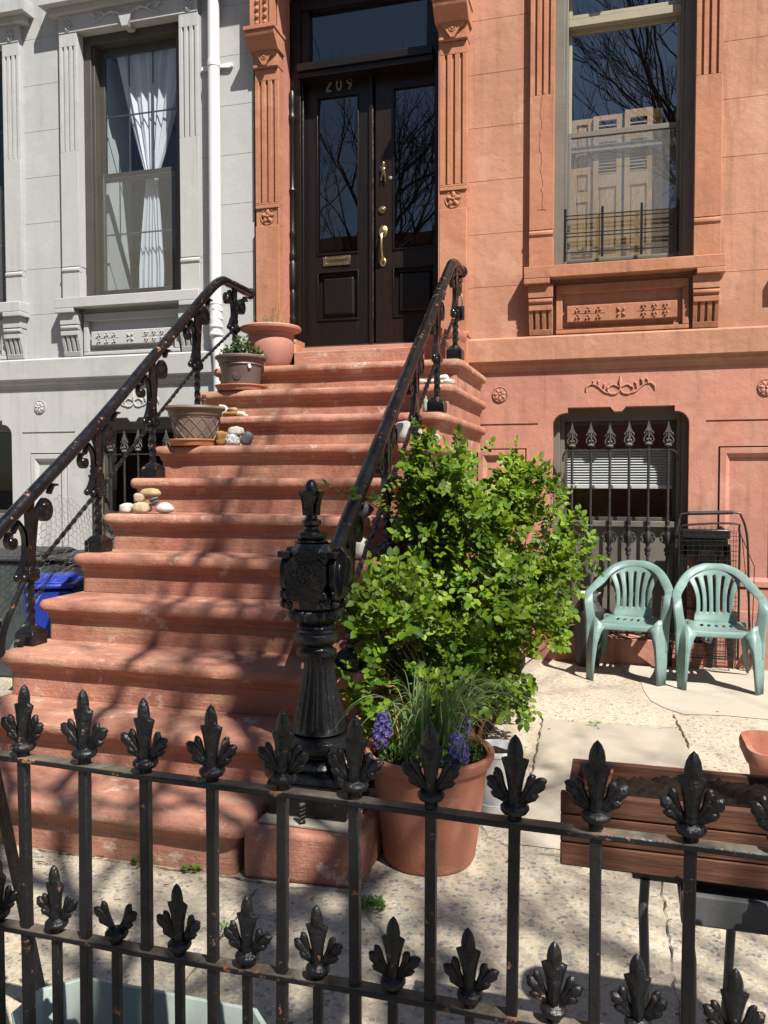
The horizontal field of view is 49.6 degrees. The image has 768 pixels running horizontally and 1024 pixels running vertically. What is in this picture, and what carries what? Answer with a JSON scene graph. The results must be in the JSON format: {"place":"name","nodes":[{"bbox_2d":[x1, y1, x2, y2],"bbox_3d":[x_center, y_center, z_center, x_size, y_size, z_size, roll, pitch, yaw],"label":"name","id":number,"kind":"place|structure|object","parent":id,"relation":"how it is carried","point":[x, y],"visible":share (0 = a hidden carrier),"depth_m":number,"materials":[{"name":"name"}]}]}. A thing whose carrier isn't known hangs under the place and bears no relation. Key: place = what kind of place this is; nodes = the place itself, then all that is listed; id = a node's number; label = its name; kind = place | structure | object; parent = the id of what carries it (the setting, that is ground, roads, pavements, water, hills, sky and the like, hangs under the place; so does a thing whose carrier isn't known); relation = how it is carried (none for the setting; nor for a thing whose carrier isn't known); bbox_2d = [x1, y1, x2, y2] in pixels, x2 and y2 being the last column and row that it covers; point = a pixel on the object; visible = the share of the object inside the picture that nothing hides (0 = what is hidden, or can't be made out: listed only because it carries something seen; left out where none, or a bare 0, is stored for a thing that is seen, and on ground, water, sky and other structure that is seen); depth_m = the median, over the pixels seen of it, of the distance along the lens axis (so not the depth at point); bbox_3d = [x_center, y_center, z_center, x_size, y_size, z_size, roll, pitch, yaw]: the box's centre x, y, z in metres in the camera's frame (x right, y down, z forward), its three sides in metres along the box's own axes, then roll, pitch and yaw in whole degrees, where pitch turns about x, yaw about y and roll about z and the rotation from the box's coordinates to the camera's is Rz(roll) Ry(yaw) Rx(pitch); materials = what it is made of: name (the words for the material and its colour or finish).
{"place":"outdoors","nodes":[
{"label":"outdoors","id":0,"kind":"place"},
{"bbox_2d":[53,548,113,590],"bbox_3d":[-2.016,0.746,6.170,0.600,0.935,0.560,1,2,18],"label":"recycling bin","id":1,"kind":"object","parent":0,"point":[79,571],"visible":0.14,"depth_m":5.97,"materials":[{"name":"plastic"}]},
{"bbox_2d":[0,0,255,549],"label":"gray house","id":2,"kind":"structure","parent":0,"point":[87,323],"depth_m":7.80,"materials":[{"name":"paint"}]},
{"bbox_2d":[0,51,5,301],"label":"window","id":3,"kind":"structure","parent":2,"relation":"in","point":[1,187],"depth_m":8.15,"materials":[{"name":"beige paint"}]},
{"bbox_2d":[0,422,12,547],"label":"basement window","id":4,"kind":"structure","parent":2,"relation":"in","point":[4,430],"depth_m":8.28,"materials":[{"name":"beige paint"}]},
{"bbox_2d":[92,429,169,547],"bbox_3d":[-2.320,0.083,7.723,0.920,1.702,0.146,1,2,16],"label":"window grille","id":5,"kind":"object","parent":2,"relation":"attached to","point":[124,450],"depth_m":7.68,"materials":[{"name":"metal"}]},
{"bbox_2d":[83,21,180,295],"bbox_3d":[-2.274,-3.226,7.757,1.072,2.468,0.198,1,2,16],"label":"window","id":6,"kind":"structure","parent":2,"relation":"in","point":[97,49],"depth_m":7.79,"materials":[{"name":"beige paint"}]},
{"bbox_2d":[93,418,172,547],"bbox_3d":[-2.271,0.027,7.901,1.040,1.840,0.160,1,2,16],"label":"basement window","id":7,"kind":"structure","parent":2,"relation":"in","point":[120,425],"depth_m":7.92,"materials":[{"name":"beige paint"}]},
{"bbox_2d":[117,48,176,287],"bbox_3d":[-2.159,-3.191,7.789,0.798,2.280,0.058,1,2,16],"label":"curtain","id":8,"kind":"object","parent":2,"relation":"hanging from","point":[151,268],"visible":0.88,"depth_m":7.80,"materials":[{"name":"white fabric"}]},
{"bbox_2d":[201,0,232,390],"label":"downspout","id":9,"kind":"object","parent":2,"relation":"attached to","point":[213,67],"visible":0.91,"depth_m":7.26,"materials":[{"name":"white paint"}]},
{"bbox_3d":[-2.184,-1.767,8.151,0.800,0.485,0.240,1,2,16],"label":"plant box","id":10,"kind":"object","parent":2,"relation":"in","visible":0},
{"bbox_2d":[135,193,174,282],"bbox_3d":[-2.164,-2.563,8.076,0.651,1.107,0.114,1,2,16],"label":"house plant","id":11,"kind":"object","parent":10,"relation":"in","point":[139,243],"visible":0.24,"depth_m":8.10,"materials":[{"name":"green plant"}]},
{"bbox_2d":[0,657,767,1023],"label":"paving","id":12,"kind":"structure","parent":0,"point":[554,899],"depth_m":2.77,"materials":[{"name":"concrete"}]},
{"bbox_2d":[0,546,75,676],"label":"recycling bin","id":13,"kind":"object","parent":12,"relation":"on","point":[5,671],"visible":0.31,"depth_m":6.03,"materials":[{"name":"plastic"}]},
{"bbox_2d":[23,572,83,638],"bbox_3d":[-2.158,0.824,5.454,0.340,0.835,0.440,0,2,-10],"label":"blue bin","id":14,"kind":"object","parent":12,"relation":"on","point":[69,583],"visible":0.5,"depth_m":5.26,"materials":[{"name":"plastic"}]},
{"bbox_2d":[0,842,240,878],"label":"paving crack","id":15,"kind":"object","parent":12,"relation":"on","point":[138,864],"visible":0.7,"depth_m":3.10,"materials":[{"name":"grey concrete"}]},
{"bbox_2d":[131,856,139,865],"bbox_3d":[-0.909,1.309,3.124,0.072,0.030,0.086,-2,3,-35],"label":"weed tuft","id":16,"kind":"object","parent":12,"relation":"on","point":[134,860],"visible":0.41,"depth_m":3.13,"materials":[{"name":"green plant"}]},
{"bbox_2d":[11,977,265,1023],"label":"trough planter","id":17,"kind":"object","parent":12,"relation":"on","point":[196,1007],"visible":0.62,"depth_m":2.05,"materials":[{"name":"green plastic"}]},
{"bbox_2d":[181,863,201,871],"bbox_3d":[-0.711,1.310,3.068,0.086,0.028,0.057,1,2,16],"label":"weed tuft","id":18,"kind":"object","parent":12,"relation":"on","point":[192,866],"visible":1,"depth_m":3.06,"materials":[{"name":"green plant"}]},
{"bbox_2d":[174,889,256,992],"bbox_3d":[-0.532,1.346,2.571,0.018,0.001,0.751,1,2,13],"label":"paving crack","id":19,"kind":"object","parent":12,"relation":"on","point":[223,933],"visible":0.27,"depth_m":2.64,"materials":[{"name":"grey concrete"}]},
{"bbox_2d":[220,920,227,934],"bbox_3d":[-0.502,1.327,2.653,0.074,0.029,0.066,1,2,16],"label":"weed tuft","id":20,"kind":"object","parent":12,"relation":"on","point":[221,925],"visible":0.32,"depth_m":2.67,"materials":[{"name":"green plant"}]},
{"bbox_2d":[0,359,485,887],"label":"stoop","id":21,"kind":"object","parent":12,"relation":"on","point":[178,619],"visible":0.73,"depth_m":4.07,"materials":[{"name":"red stone"}]},
{"bbox_2d":[119,503,132,512],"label":"stone","id":22,"kind":"object","parent":21,"relation":"on","point":[125,508],"visible":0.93,"depth_m":4.90,"materials":[{"name":"white stone"}]},
{"bbox_2d":[0,276,255,665],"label":"stair railing","id":23,"kind":"object","parent":21,"relation":"on","point":[30,632],"visible":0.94,"depth_m":4.68,"materials":[{"name":"metal"}]},
{"bbox_2d":[0,495,108,648],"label":"chicken wire","id":24,"kind":"object","parent":23,"relation":"hanging from","point":[49,577],"visible":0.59,"depth_m":4.44,"materials":[{"name":"grey metal"}]},
{"bbox_2d":[202,394,205,404],"bbox_3d":[-1.261,-0.744,5.825,0.036,0.160,0.036,1,2,16],"label":"rusty finial","id":25,"kind":"object","parent":23,"relation":"on","point":[204,399],"visible":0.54,"depth_m":5.81,"materials":[{"name":"brown metal"}]},
{"bbox_2d":[132,502,151,513],"bbox_3d":[-1.419,-0.025,4.880,0.106,0.072,0.098,1,2,16],"label":"stone","id":26,"kind":"object","parent":21,"relation":"on","point":[141,507],"visible":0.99,"depth_m":4.84,"materials":[{"name":"beige stone"}]},
{"bbox_2d":[133,493,145,502],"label":"stone","id":27,"kind":"object","parent":26,"relation":"on","point":[139,497],"visible":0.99,"depth_m":4.85,"materials":[{"name":"beige stone"}]},
{"bbox_2d":[139,488,160,496],"bbox_3d":[-1.376,-0.115,4.893,0.118,0.051,0.085,1,2,16],"label":"stone","id":28,"kind":"object","parent":27,"relation":"on","point":[150,492],"visible":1,"depth_m":4.86,"materials":[{"name":"beige stone"}]},
{"bbox_2d":[149,497,158,502],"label":"stone","id":29,"kind":"object","parent":26,"relation":"on","point":[153,499],"visible":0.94,"depth_m":4.86,"materials":[{"name":"grey stone"}]},
{"bbox_2d":[155,502,173,513],"bbox_3d":[-1.290,-0.023,4.870,0.120,0.068,0.090,1,2,16],"label":"stone","id":30,"kind":"object","parent":21,"relation":"on","point":[165,508],"visible":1,"depth_m":4.84,"materials":[{"name":"white stone"}]},
{"bbox_2d":[150,500,158,505],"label":"stone","id":31,"kind":"object","parent":30,"relation":"on","point":[154,503],"visible":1,"depth_m":4.83,"materials":[{"name":"grey stone"}]},
{"bbox_2d":[167,438,218,445],"bbox_3d":[-1.246,-0.454,5.468,0.350,0.044,0.350,1,2,16],"label":"saucer","id":32,"kind":"object","parent":21,"relation":"on","point":[191,442],"visible":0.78,"depth_m":5.32,"materials":[{"name":"orange ceramic"}]},
{"bbox_2d":[165,404,225,438],"bbox_3d":[-1.241,-0.573,5.462,0.394,0.235,0.394,1,2,16],"label":"taupe pot","id":33,"kind":"object","parent":32,"relation":"on","point":[194,421],"visible":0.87,"depth_m":5.33,"materials":[{"name":"ceramic"}]},
{"bbox_2d":[215,431,227,445],"bbox_3d":[-1.039,-0.476,5.378,0.085,0.099,0.074,1,2,16],"label":"stone","id":34,"kind":"object","parent":21,"relation":"on","point":[220,437],"visible":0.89,"depth_m":5.35,"materials":[{"name":"stone"}]},
{"bbox_2d":[219,404,228,416],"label":"stone","id":35,"kind":"object","parent":21,"relation":"on","point":[226,408],"visible":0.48,"depth_m":5.71,"materials":[{"name":"white stone"}]},
{"bbox_2d":[223,411,236,416],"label":"stone","id":36,"kind":"object","parent":21,"relation":"on","point":[230,414],"visible":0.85,"depth_m":5.66,"materials":[{"name":"orange stone"}]},
{"bbox_2d":[227,407,236,411],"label":"stone","id":37,"kind":"object","parent":36,"relation":"on","point":[232,409],"visible":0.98,"depth_m":5.68,"materials":[{"name":"beige stone"}]},
{"bbox_2d":[225,434,239,444],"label":"stone","id":38,"kind":"object","parent":21,"relation":"on","point":[231,439],"visible":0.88,"depth_m":5.32,"materials":[{"name":"white stone"}]},
{"bbox_2d":[227,426,243,435],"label":"stone","id":39,"kind":"object","parent":38,"relation":"on","point":[236,430],"visible":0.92,"depth_m":5.34,"materials":[{"name":"white stone"}]},
{"bbox_2d":[215,383,267,390],"bbox_3d":[-1.038,-0.896,6.052,0.380,0.044,0.380,1,2,16],"label":"saucer","id":40,"kind":"object","parent":21,"relation":"on","point":[234,386],"visible":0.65,"depth_m":5.90,"materials":[{"name":"ceramic"}]},
{"bbox_2d":[215,353,267,383],"bbox_3d":[-1.038,-1.010,6.048,0.380,0.238,0.380,1,2,16],"label":"brown pot","id":41,"kind":"object","parent":40,"relation":"on","point":[241,367],"visible":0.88,"depth_m":5.92,"materials":[{"name":"ceramic"}]},
{"bbox_2d":[219,334,267,359],"bbox_3d":[-1.025,-1.182,6.042,0.373,0.237,0.312,1,2,16],"label":"azalea shrub","id":42,"kind":"object","parent":41,"relation":"in","point":[238,346],"visible":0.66,"depth_m":5.98,"materials":[{"name":"green plant"}]},
{"bbox_2d":[240,431,253,444],"bbox_3d":[-0.883,-0.472,5.354,0.082,0.093,0.078,1,2,16],"label":"stone","id":43,"kind":"object","parent":21,"relation":"on","point":[247,437],"visible":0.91,"depth_m":5.32,"materials":[{"name":"grey stone"}]},
{"bbox_2d":[240,322,301,365],"bbox_3d":[-0.871,-1.257,6.391,0.472,0.322,0.472,1,2,16],"label":"terracotta pot","id":44,"kind":"object","parent":21,"relation":"on","point":[274,341],"visible":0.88,"depth_m":6.24,"materials":[{"name":"ceramic"}]},
{"bbox_2d":[250,305,286,322],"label":"wispy seedlings","id":45,"kind":"object","parent":44,"relation":"on","point":[270,317],"visible":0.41,"depth_m":6.37,"materials":[{"name":"green plant"}]},
{"bbox_2d":[264,479,368,821],"bbox_3d":[-0.250,0.503,3.202,0.342,1.257,0.342,1,2,16],"label":"newel post","id":46,"kind":"object","parent":21,"relation":"on","point":[316,571],"visible":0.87,"depth_m":3.13,"materials":[{"name":"black metal"}]},
{"bbox_2d":[355,536,368,559],"bbox_3d":[-0.128,0.184,4.225,0.100,0.121,0.091,1,2,16],"label":"stone","id":47,"kind":"object","parent":21,"relation":"on","point":[360,546],"visible":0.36,"depth_m":4.18,"materials":[{"name":"white stone"}]},
{"bbox_2d":[358,502,373,517],"bbox_3d":[-0.116,-0.011,4.301,0.140,0.087,0.090,1,2,16],"label":"stone","id":48,"kind":"object","parent":21,"relation":"on","point":[368,510],"visible":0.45,"depth_m":4.26,"materials":[{"name":"grey stone"}]},
{"bbox_2d":[330,258,467,671],"bbox_3d":[0.156,-0.547,4.656,0.110,2.381,3.040,1,2,16],"label":"stair railing","id":49,"kind":"object","parent":21,"relation":"on","point":[349,532],"visible":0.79,"depth_m":4.26,"materials":[{"name":"metal"}]},
{"bbox_2d":[458,293,463,320],"bbox_3d":[0.538,-1.454,5.888,0.024,0.194,0.076,-2,3,-36],"label":"padlock","id":50,"kind":"object","parent":49,"relation":"hanging from","point":[461,310],"visible":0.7,"depth_m":5.86,"materials":[{"name":"metal"}]},
{"bbox_2d":[395,421,411,442],"bbox_3d":[0.109,-0.490,5.110,0.189,0.146,0.094,1,2,16],"label":"stone","id":51,"kind":"object","parent":21,"relation":"on","point":[403,427],"visible":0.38,"depth_m":5.07,"materials":[{"name":"white stone"}]},
{"bbox_2d":[420,379,426,383],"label":"stone","id":52,"kind":"object","parent":21,"relation":"on","point":[422,381],"visible":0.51,"depth_m":5.59,"materials":[{"name":"white stone"}]},
{"bbox_2d":[423,396,429,411],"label":"stone","id":53,"kind":"object","parent":21,"relation":"on","point":[426,399],"visible":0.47,"depth_m":5.35,"materials":[{"name":"white stone"}]},
{"bbox_2d":[421,327,466,360],"bbox_3d":[0.437,-1.220,6.218,0.303,0.260,0.303,1,2,23],"label":"terracotta pot","id":54,"kind":"object","parent":21,"relation":"on","point":[462,340],"visible":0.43,"depth_m":6.11,"materials":[{"name":"ceramic"}]},
{"bbox_2d":[442,379,451,383],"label":"stone","id":55,"kind":"object","parent":21,"relation":"on","point":[447,381],"visible":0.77,"depth_m":5.54,"materials":[{"name":"white stone"}]},
{"bbox_2d":[237,878,338,890],"bbox_3d":[-0.313,1.331,2.953,0.454,0.001,0.029,0,2,12],"label":"paving crack","id":56,"kind":"object","parent":12,"relation":"on","point":[275,884],"visible":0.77,"depth_m":2.97,"materials":[{"name":"grey concrete"}]},
{"bbox_2d":[361,895,386,911],"bbox_3d":[-0.043,1.323,2.809,0.109,0.028,0.096,1,2,16],"label":"weed tuft","id":57,"kind":"object","parent":12,"relation":"on","point":[380,902],"visible":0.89,"depth_m":2.81,"materials":[{"name":"green plant"}]},
{"bbox_2d":[34,679,718,1023],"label":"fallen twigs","id":58,"kind":"object","parent":12,"relation":"on","point":[323,886],"visible":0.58,"depth_m":3.13,"materials":[{"name":"brown plant"}]},
{"bbox_2d":[0,684,767,1023],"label":"iron fence","id":59,"kind":"object","parent":12,"relation":"on","point":[84,738],"visible":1,"depth_m":1.61,"materials":[{"name":"metal"}]},
{"bbox_2d":[0,769,45,990],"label":"fence brace","id":60,"kind":"object","parent":59,"relation":"attached to","point":[9,841],"visible":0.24,"depth_m":2.02,"materials":[{"name":"black metal"}]},
{"bbox_2d":[365,913,423,964],"bbox_3d":[0.048,1.345,2.589,0.028,0.001,0.423,-1,3,-32],"label":"paving crack","id":61,"kind":"object","parent":12,"relation":"on","point":[404,945],"visible":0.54,"depth_m":2.58,"materials":[{"name":"grey concrete"}]},
{"bbox_2d":[365,732,494,875],"bbox_3d":[0.174,1.116,3.193,0.498,0.425,0.498,1,2,16],"label":"terracotta pot","id":62,"kind":"object","parent":12,"relation":"on","point":[403,839],"visible":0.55,"depth_m":3.03,"materials":[{"name":"ceramic"}]},
{"bbox_2d":[371,709,391,758],"bbox_3d":[-0.009,0.862,3.157,0.080,0.236,0.079,1,2,16],"label":"hyacinth","id":63,"kind":"object","parent":62,"relation":"in","point":[383,718],"visible":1,"depth_m":3.14,"materials":[{"name":"purple plant"}]},
{"bbox_2d":[375,718,482,765],"bbox_3d":[0.170,0.877,3.182,0.419,0.112,0.417,1,2,16],"label":"chickweed","id":64,"kind":"object","parent":62,"relation":"on","point":[415,749],"visible":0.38,"depth_m":3.10,"materials":[{"name":"green plant"}]},
{"bbox_2d":[329,661,536,762],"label":"bulb leaves","id":65,"kind":"object","parent":62,"relation":"in","point":[445,724],"visible":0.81,"depth_m":3.14,"materials":[{"name":"green plant"}]},
{"bbox_2d":[448,731,469,765],"bbox_3d":[0.276,0.910,3.062,0.085,0.207,0.081,1,2,16],"label":"hyacinth","id":66,"kind":"object","parent":62,"relation":"in","point":[457,739],"visible":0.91,"depth_m":3.04,"materials":[{"name":"purple plant"}]},
{"bbox_2d":[454,714,471,741],"bbox_3d":[0.301,0.857,3.172,0.070,0.194,0.072,2,3,40],"label":"hyacinth","id":67,"kind":"object","parent":62,"relation":"in","point":[465,728],"visible":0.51,"depth_m":3.16,"materials":[{"name":"purple plant"}]},
{"bbox_2d":[369,654,524,788],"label":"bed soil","id":68,"kind":"structure","parent":12,"relation":"on","point":[489,725],"depth_m":4.70,"materials":[{"name":"brown soil"}]},
{"bbox_2d":[318,417,610,741],"bbox_3d":[0.416,0.374,4.130,1.107,1.682,2.036,1,2,26],"label":"rose bush","id":69,"kind":"object","parent":68,"relation":"in","point":[491,604],"visible":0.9,"depth_m":3.98,"materials":[{"name":"green plant"}]},
{"bbox_2d":[468,652,505,737],"bbox_3d":[0.726,1.134,5.293,0.096,0.270,2.590,1,2,14],"label":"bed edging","id":70,"kind":"object","parent":68,"relation":"on","point":[482,726],"visible":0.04,"depth_m":4.38,"materials":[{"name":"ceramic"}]},
{"bbox_2d":[481,739,509,814],"bbox_3d":[0.502,1.174,3.690,0.244,0.270,0.244,1,2,16],"label":"white pot","id":71,"kind":"object","parent":12,"relation":"on","point":[490,804],"visible":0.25,"depth_m":3.61,"materials":[{"name":"ceramic"}]},
{"bbox_2d":[243,0,767,670],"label":"brownstone house","id":72,"kind":"structure","parent":12,"relation":"on","point":[405,150],"depth_m":6.74,"materials":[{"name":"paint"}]},
{"bbox_2d":[306,76,373,345],"bbox_3d":[-0.393,-2.642,7.431,0.631,2.410,0.067,1,2,16],"label":"door leaf","id":73,"kind":"structure","parent":72,"relation":"in","point":[339,115],"depth_m":7.43,"materials":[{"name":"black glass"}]},
{"bbox_2d":[376,69,434,342],"bbox_3d":[0.199,-2.622,7.236,0.575,2.385,0.119,1,2,16],"label":"door leaf","id":74,"kind":"structure","parent":72,"relation":"in","point":[405,102],"depth_m":7.27,"materials":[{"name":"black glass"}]},
{"bbox_2d":[570,107,662,259],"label":"interior shutters","id":75,"kind":"object","parent":72,"relation":"attached to","point":[593,190],"visible":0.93,"depth_m":6.70,"materials":[{"name":"brown wood"}]},
{"bbox_2d":[567,450,672,488],"bbox_3d":[1.921,-0.353,6.789,0.825,0.324,0.026,1,2,16],"label":"window blind","id":76,"kind":"object","parent":72,"relation":"attached to","point":[604,484],"depth_m":6.79,"materials":[{"name":"white plastic"}]},
{"bbox_2d":[552,407,687,634],"bbox_3d":[1.910,0.070,6.763,1.040,1.840,0.160,1,2,16],"label":"basement window","id":77,"kind":"structure","parent":72,"relation":"in","point":[636,415],"depth_m":6.70,"materials":[{"name":"beige paint"}]},
{"bbox_2d":[562,420,678,636],"bbox_3d":[1.859,0.127,6.580,0.920,1.702,0.146,1,2,16],"label":"window grille","id":78,"kind":"object","parent":72,"relation":"attached to","point":[648,538],"depth_m":6.51,"materials":[{"name":"metal"}]},
{"bbox_2d":[564,199,678,260],"bbox_3d":[1.875,-2.229,6.586,0.877,0.410,0.012,1,2,16],"label":"window guard","id":79,"kind":"object","parent":72,"relation":"attached to","point":[641,228],"visible":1,"depth_m":6.57,"materials":[{"name":"black metal"}]},
{"bbox_2d":[553,0,695,264],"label":"window","id":80,"kind":"structure","parent":72,"relation":"in","point":[568,26],"depth_m":6.59,"materials":[{"name":"beige paint"}]},
{"bbox_2d":[506,719,543,861],"bbox_3d":[0.721,1.288,4.081,0.031,0.001,1.944,1,2,15],"label":"paving crack","id":81,"kind":"object","parent":12,"relation":"on","point":[535,755],"visible":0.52,"depth_m":4.39,"materials":[{"name":"grey concrete"}]},
{"bbox_2d":[573,600,604,666],"bbox_3d":[1.599,0.946,6.511,0.250,0.510,0.250,1,2,16],"label":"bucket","id":82,"kind":"object","parent":12,"relation":"on","point":[579,628],"visible":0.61,"depth_m":6.44,"materials":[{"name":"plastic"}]},
{"bbox_2d":[520,720,689,848],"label":"concrete slab","id":83,"kind":"structure","parent":12,"relation":"on","point":[562,745],"depth_m":4.43,"materials":[{"name":"beige concrete"}]},
{"bbox_2d":[584,560,672,686],"bbox_3d":[1.840,0.800,6.204,0.629,0.826,0.668,1,2,23],"label":"garden chair","id":84,"kind":"object","parent":12,"relation":"on","point":[657,628],"visible":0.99,"depth_m":6.16,"materials":[{"name":"green plastic"}]},
{"bbox_2d":[661,882,679,1020],"bbox_3d":[0.857,1.350,2.458,0.020,0.001,1.296,1,2,15],"label":"paving crack","id":85,"kind":"object","parent":12,"relation":"on","point":[672,950],"visible":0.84,"depth_m":2.56,"materials":[{"name":"grey concrete"}]},
{"bbox_2d":[673,714,689,746],"bbox_3d":[1.717,1.260,4.801,0.020,0.001,0.677,0,2,12],"label":"paving crack","id":86,"kind":"object","parent":12,"relation":"on","point":[688,744],"visible":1,"depth_m":4.76,"materials":[{"name":"grey concrete"}]},
{"bbox_2d":[619,664,767,718],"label":"cement patch","id":87,"kind":"object","parent":12,"relation":"on","point":[722,691],"visible":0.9,"depth_m":5.69,"materials":[{"name":"beige concrete"}]},
{"bbox_2d":[668,510,754,665],"bbox_3d":[2.514,0.593,6.354,0.650,1.217,0.193,1,2,16],"label":"shopping cart","id":88,"kind":"object","parent":87,"relation":"on","point":[678,526],"visible":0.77,"depth_m":6.29,"materials":[{"name":"black metal"}]},
{"bbox_2d":[680,528,732,668],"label":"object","id":89,"kind":"object","parent":88,"relation":"in","point":[719,548],"visible":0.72,"depth_m":6.37,"materials":[{"name":"black metal"}]},
{"bbox_2d":[700,625,716,643],"bbox_3d":[2.474,0.895,6.332,0.118,0.212,0.088,1,2,16],"label":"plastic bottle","id":90,"kind":"object","parent":88,"relation":"in","point":[706,638],"visible":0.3,"depth_m":6.30,"materials":[{"name":"plastic"}]},
{"bbox_2d":[671,563,767,695],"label":"garden chair","id":91,"kind":"object","parent":87,"relation":"on","point":[687,631],"visible":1,"depth_m":5.89,"materials":[{"name":"green plastic"}]},
{"bbox_2d":[632,873,767,1023],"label":"planter stand","id":92,"kind":"object","parent":12,"relation":"on","point":[731,910],"visible":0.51,"depth_m":1.59,"materials":[{"name":"grey metal"}]},
{"bbox_2d":[560,758,767,889],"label":"wooden planter","id":93,"kind":"object","parent":92,"relation":"on","point":[640,809],"visible":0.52,"depth_m":1.61,"materials":[{"name":"brown wood"}]},
{"bbox_2d":[580,760,612,789],"bbox_3d":[0.447,0.572,1.765,0.060,0.075,0.024,14,10,-2],"label":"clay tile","id":94,"kind":"object","parent":93,"relation":"in","point":[582,776],"visible":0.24,"depth_m":1.75,"materials":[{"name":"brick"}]},
{"bbox_2d":[739,730,767,775],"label":"terracotta pot","id":95,"kind":"object","parent":12,"relation":"on","point":[753,744],"visible":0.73,"depth_m":3.75,"materials":[{"name":"ceramic"}]},
{"bbox_2d":[580,591,600,599],"bbox_3d":[1.599,0.660,6.500,0.190,0.062,0.190,1,2,16],"label":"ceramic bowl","id":96,"kind":"object","parent":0,"point":[595,594],"visible":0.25,"depth_m":6.48,"materials":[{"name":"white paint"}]},
{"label":"stone","id":97,"kind":"object","parent":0,"visible":0},
{"bbox_2d":[440,374,448,379],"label":"stone","id":98,"kind":"object","parent":97,"relation":"on","point":[445,376],"visible":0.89,"depth_m":5.56,"materials":[{"name":"white stone"}]}
]}

